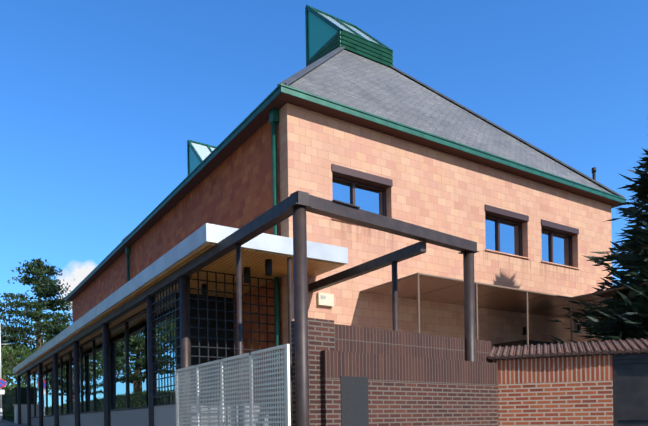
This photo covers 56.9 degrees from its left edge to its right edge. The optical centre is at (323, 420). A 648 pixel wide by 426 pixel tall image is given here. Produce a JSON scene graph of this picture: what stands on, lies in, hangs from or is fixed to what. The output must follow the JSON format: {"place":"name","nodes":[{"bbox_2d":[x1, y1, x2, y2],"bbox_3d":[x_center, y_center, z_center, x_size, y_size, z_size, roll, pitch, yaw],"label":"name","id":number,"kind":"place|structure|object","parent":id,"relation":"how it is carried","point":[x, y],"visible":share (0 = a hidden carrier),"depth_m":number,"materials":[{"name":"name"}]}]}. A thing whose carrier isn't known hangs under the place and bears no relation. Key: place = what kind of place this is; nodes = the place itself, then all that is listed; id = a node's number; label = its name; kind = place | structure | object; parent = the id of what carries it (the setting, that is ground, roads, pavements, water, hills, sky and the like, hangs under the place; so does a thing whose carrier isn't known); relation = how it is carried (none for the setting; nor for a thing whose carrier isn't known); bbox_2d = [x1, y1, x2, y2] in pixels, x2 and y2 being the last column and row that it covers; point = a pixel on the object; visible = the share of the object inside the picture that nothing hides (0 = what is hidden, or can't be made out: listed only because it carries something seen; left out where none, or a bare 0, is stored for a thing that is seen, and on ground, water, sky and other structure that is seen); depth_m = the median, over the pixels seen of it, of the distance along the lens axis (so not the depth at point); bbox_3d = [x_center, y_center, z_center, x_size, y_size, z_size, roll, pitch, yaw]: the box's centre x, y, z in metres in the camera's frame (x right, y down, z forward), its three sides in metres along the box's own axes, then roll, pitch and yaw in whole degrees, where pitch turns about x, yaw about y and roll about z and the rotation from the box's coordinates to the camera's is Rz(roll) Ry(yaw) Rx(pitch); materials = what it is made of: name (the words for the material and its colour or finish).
{"place":"outdoors","nodes":[
{"label":"outdoors","id":0,"kind":"place"},
{"bbox_2d":[0,0,647,386],"label":"sky","id":1,"kind":"structure","parent":0,"point":[101,101],"materials":[{"name":"blue"}]},
{"bbox_2d":[291,318,612,425],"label":"brick wall","id":2,"kind":"structure","parent":0,"point":[362,376],"depth_m":10.02,"materials":[{"name":"brown brick"}]},
{"bbox_2d":[488,338,647,362],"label":"tiled wall coping","id":3,"kind":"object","parent":2,"relation":"on","point":[593,348],"depth_m":10.85,"materials":[{"name":"brown tile"}]},
{"bbox_2d":[360,273,647,345],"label":"porch","id":4,"kind":"object","parent":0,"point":[413,282],"visible":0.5,"depth_m":14.31,"materials":[{"name":"brown"}]},
{"bbox_3d":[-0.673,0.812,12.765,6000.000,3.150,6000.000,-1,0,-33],"label":"ground","id":5,"kind":"structure","parent":0,"visible":0},
{"bbox_2d":[0,324,5,421],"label":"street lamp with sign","id":6,"kind":"object","parent":5,"relation":"on","point":[2,383],"visible":0.9,"depth_m":39.58,"materials":[{"name":"grey metal"}]},
{"bbox_2d":[2,383,26,421],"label":"hedge","id":7,"kind":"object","parent":5,"relation":"on","point":[9,398],"depth_m":40.16,"materials":[{"name":"green plant"}]},
{"bbox_2d":[0,419,35,425],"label":"sidewalk","id":8,"kind":"structure","parent":5,"relation":"on","point":[7,423],"depth_m":36.08,"materials":[{"name":"grey concrete"}]},
{"bbox_2d":[13,404,26,423],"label":"white pier","id":9,"kind":"structure","parent":5,"relation":"on","point":[23,413],"depth_m":37.24,"materials":[{"name":"white paint"}]},
{"bbox_2d":[1,340,43,385],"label":"tree","id":10,"kind":"object","parent":5,"relation":"on","point":[9,373],"visible":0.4,"depth_m":48.54,"materials":[{"name":"green plant"}]},
{"bbox_2d":[0,258,74,376],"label":"cedar","id":11,"kind":"object","parent":5,"relation":"on","point":[45,287],"visible":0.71,"depth_m":59.02,"materials":[{"name":"green plant"}]},
{"bbox_2d":[24,312,68,346],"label":"tree","id":12,"kind":"object","parent":5,"relation":"on","point":[45,334],"depth_m":72.76,"materials":[{"name":"green plant"}]},
{"bbox_2d":[151,270,274,425],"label":"lattice grille","id":13,"kind":"object","parent":5,"relation":"on","point":[198,336],"visible":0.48,"depth_m":12.86,"materials":[{"name":"black metal"}]},
{"bbox_2d":[16,190,478,425],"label":"steel frame","id":14,"kind":"object","parent":5,"relation":"on","point":[298,204],"visible":0.98,"depth_m":10.60,"materials":[{"name":"black metal"}]},
{"bbox_2d":[30,292,274,425],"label":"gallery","id":15,"kind":"object","parent":14,"relation":"attached to","point":[128,372],"visible":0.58,"depth_m":17.96,"materials":[{"name":"metal"}]},
{"bbox_2d":[175,344,290,425],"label":"perforated fence","id":16,"kind":"object","parent":14,"relation":"attached to","point":[249,361],"visible":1,"depth_m":9.60,"materials":[{"name":"white metal"}]},
{"bbox_2d":[72,103,611,425],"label":"building","id":17,"kind":"structure","parent":5,"relation":"on","point":[436,190],"depth_m":15.05,"materials":[{"name":"pink tile"}]},
{"bbox_2d":[13,223,347,373],"bbox_3d":[-4.614,-3.090,27.593,14.360,0.650,31.500,-1,0,-33],"label":"canopy","id":18,"kind":"object","parent":17,"relation":"attached to","point":[264,255],"visible":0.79,"depth_m":12.31,"materials":[{"name":"metal"}]},
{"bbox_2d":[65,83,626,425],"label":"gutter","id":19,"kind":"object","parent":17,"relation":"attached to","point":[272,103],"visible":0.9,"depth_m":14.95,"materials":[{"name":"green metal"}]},
{"bbox_3d":[-5.603,-9.500,31.130,12.702,5.320,12.702,-1,0,-33],"label":"roof","id":20,"kind":"object","parent":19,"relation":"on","visible":0},
{"bbox_2d":[187,140,215,174],"bbox_3d":[-5.659,-13.324,31.123,2.270,2.929,2.284,-1,0,-33],"label":"lantern","id":21,"kind":"object","parent":20,"relation":"on","point":[198,153],"visible":0.17,"depth_m":31.20,"materials":[{"name":"teal glass"}]},
{"bbox_2d":[121,46,624,240],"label":"roof","id":22,"kind":"structure","parent":17,"relation":"on","point":[341,75],"depth_m":17.27,"materials":[{"name":"stone"}]},
{"bbox_2d":[305,5,392,67],"bbox_3d":[0.874,-13.427,21.058,2.270,2.929,2.284,-1,0,-33],"label":"lantern","id":23,"kind":"object","parent":22,"relation":"on","point":[326,33],"visible":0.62,"depth_m":20.54,"materials":[{"name":"green"}]},
{"bbox_2d":[331,164,579,269],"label":"windows","id":24,"kind":"structure","parent":17,"relation":"attached to","point":[367,192],"depth_m":16.58,"materials":[{"name":"blue glass"}]},
{"bbox_2d":[317,292,603,336],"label":"facade fittings","id":25,"kind":"object","parent":17,"relation":"attached to","point":[325,299],"visible":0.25,"depth_m":13.24,"materials":[{"name":"grey"}]},
{"bbox_2d":[493,340,561,354],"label":"roof tiles","id":26,"kind":"object","parent":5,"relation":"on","point":[519,342],"visible":0.07,"depth_m":15.15,"materials":[{"name":"paint"}]},
{"bbox_2d":[548,148,647,352],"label":"conifer","id":27,"kind":"object","parent":5,"relation":"on","point":[625,318],"visible":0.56,"depth_m":13.53,"materials":[{"name":"green plant"}]},
{"bbox_2d":[612,353,647,425],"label":"gate","id":28,"kind":"structure","parent":5,"relation":"on","point":[630,388],"depth_m":10.36,"materials":[{"name":"metal"}]}
]}

